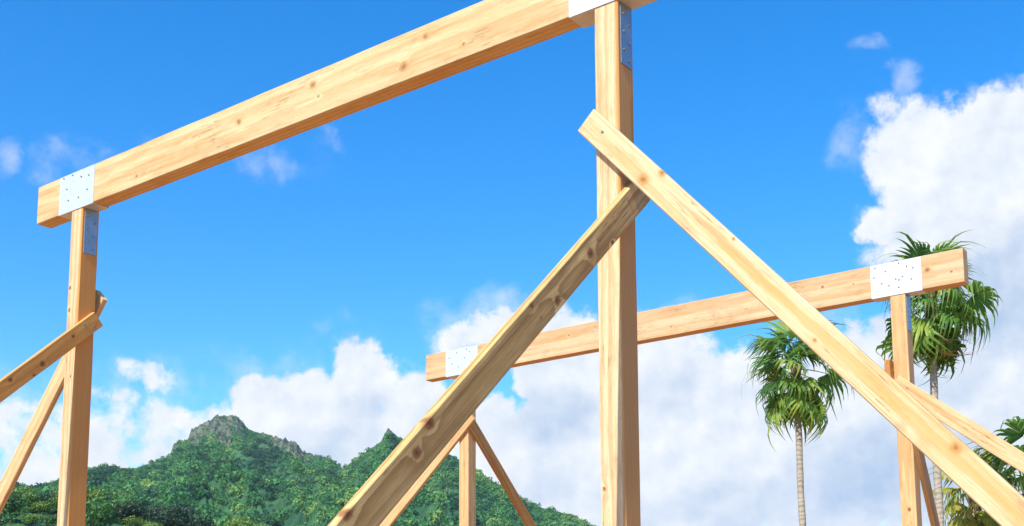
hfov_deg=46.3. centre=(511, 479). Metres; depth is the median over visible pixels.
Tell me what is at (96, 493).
yellow green tree
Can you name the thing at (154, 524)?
yellow green tree
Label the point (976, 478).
timber brace
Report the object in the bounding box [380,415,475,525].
timber brace
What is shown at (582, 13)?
post cap
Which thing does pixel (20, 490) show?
yellow green tree
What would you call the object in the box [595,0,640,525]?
timber post
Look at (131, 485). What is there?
mountain forest
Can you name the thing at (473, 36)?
timber beam
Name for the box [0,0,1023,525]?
sky
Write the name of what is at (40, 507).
yellow green tree
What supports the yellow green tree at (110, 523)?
on the mountain
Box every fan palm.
[732,320,853,525]
[868,230,1002,525]
[923,448,1019,525]
[949,416,1023,525]
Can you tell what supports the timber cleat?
attached to the timber post at (909, 476)
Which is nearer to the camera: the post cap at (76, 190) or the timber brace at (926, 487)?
the post cap at (76, 190)
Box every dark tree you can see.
[29,492,57,513]
[43,491,57,514]
[110,500,123,522]
[115,498,148,525]
[140,502,166,521]
[149,509,188,525]
[161,502,200,525]
[181,514,215,525]
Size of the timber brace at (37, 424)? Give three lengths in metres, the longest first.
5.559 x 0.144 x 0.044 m
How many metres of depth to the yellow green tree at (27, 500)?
266.21 m
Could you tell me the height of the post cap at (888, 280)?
0.647 m
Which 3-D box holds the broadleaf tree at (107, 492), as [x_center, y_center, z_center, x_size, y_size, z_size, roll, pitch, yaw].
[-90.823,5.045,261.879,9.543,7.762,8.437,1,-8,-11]
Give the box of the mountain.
[0,414,588,525]
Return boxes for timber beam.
[37,0,580,227]
[426,248,968,381]
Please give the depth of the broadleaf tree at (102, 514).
230.54 m
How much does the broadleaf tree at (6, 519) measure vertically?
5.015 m
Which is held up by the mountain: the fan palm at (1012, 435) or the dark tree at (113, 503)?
the dark tree at (113, 503)
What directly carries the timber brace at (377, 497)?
attached to the timber post at (619, 408)
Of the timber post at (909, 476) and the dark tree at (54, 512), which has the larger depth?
the dark tree at (54, 512)
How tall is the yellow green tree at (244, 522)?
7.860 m
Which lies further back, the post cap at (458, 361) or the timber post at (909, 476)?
the post cap at (458, 361)
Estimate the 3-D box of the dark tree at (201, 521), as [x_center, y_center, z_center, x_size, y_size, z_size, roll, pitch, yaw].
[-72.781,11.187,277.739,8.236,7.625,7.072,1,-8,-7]
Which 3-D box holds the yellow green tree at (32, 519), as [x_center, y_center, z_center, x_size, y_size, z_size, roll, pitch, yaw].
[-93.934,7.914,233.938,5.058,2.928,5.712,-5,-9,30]
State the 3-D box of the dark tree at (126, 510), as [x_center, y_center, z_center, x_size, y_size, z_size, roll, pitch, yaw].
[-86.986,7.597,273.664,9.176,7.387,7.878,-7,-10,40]
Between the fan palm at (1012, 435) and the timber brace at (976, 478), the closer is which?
the timber brace at (976, 478)
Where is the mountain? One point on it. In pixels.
(218, 427)
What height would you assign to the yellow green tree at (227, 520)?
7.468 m
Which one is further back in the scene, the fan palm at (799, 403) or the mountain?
the mountain
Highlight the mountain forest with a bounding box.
[15,415,595,525]
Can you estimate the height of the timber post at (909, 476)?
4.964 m
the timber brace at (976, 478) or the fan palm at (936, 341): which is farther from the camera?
the fan palm at (936, 341)
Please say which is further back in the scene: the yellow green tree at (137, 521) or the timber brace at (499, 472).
the yellow green tree at (137, 521)
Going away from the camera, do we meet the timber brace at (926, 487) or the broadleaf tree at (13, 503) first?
the timber brace at (926, 487)
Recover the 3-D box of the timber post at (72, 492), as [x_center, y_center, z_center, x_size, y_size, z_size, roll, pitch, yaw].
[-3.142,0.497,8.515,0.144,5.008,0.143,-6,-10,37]
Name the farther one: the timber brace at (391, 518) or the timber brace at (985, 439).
the timber brace at (391, 518)
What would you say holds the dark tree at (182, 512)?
on the mountain
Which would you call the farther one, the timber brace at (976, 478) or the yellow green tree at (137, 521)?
the yellow green tree at (137, 521)
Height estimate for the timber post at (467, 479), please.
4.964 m
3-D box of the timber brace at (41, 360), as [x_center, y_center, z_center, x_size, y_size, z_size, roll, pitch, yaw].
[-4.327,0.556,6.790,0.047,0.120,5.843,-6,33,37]
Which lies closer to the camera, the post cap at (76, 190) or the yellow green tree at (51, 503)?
the post cap at (76, 190)
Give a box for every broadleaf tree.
[0,491,30,519]
[0,510,16,525]
[21,507,34,513]
[37,513,56,525]
[85,497,119,525]
[86,485,118,502]
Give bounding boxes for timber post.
[57,207,98,525]
[459,410,475,525]
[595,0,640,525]
[890,293,921,525]
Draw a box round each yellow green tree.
[3,484,38,513]
[17,513,43,525]
[22,497,34,507]
[24,501,57,514]
[43,491,88,510]
[86,487,108,502]
[86,502,120,525]
[122,516,151,525]
[143,522,162,525]
[221,515,247,525]
[224,517,255,525]
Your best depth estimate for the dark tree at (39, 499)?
268.62 m
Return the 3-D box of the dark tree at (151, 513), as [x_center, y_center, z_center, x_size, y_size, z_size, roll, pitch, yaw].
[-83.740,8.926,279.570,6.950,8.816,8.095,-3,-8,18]
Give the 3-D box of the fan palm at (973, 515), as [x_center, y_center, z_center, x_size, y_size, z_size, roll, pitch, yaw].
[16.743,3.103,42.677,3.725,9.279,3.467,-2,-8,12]
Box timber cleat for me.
[884,359,893,378]
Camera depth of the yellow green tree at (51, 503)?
259.41 m
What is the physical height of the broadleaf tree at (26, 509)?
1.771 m
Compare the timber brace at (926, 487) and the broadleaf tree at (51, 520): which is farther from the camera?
the broadleaf tree at (51, 520)
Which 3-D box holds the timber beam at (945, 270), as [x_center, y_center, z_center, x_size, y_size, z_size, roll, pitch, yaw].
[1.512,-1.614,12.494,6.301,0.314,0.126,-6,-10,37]
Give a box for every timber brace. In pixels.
[0,290,107,513]
[0,312,102,402]
[327,181,649,525]
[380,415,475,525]
[469,421,536,525]
[578,109,1023,525]
[895,376,1023,473]
[912,444,939,525]
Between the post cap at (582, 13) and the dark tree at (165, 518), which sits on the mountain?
the dark tree at (165, 518)
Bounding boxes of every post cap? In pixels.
[59,164,108,255]
[446,345,477,378]
[569,0,656,69]
[870,256,926,331]

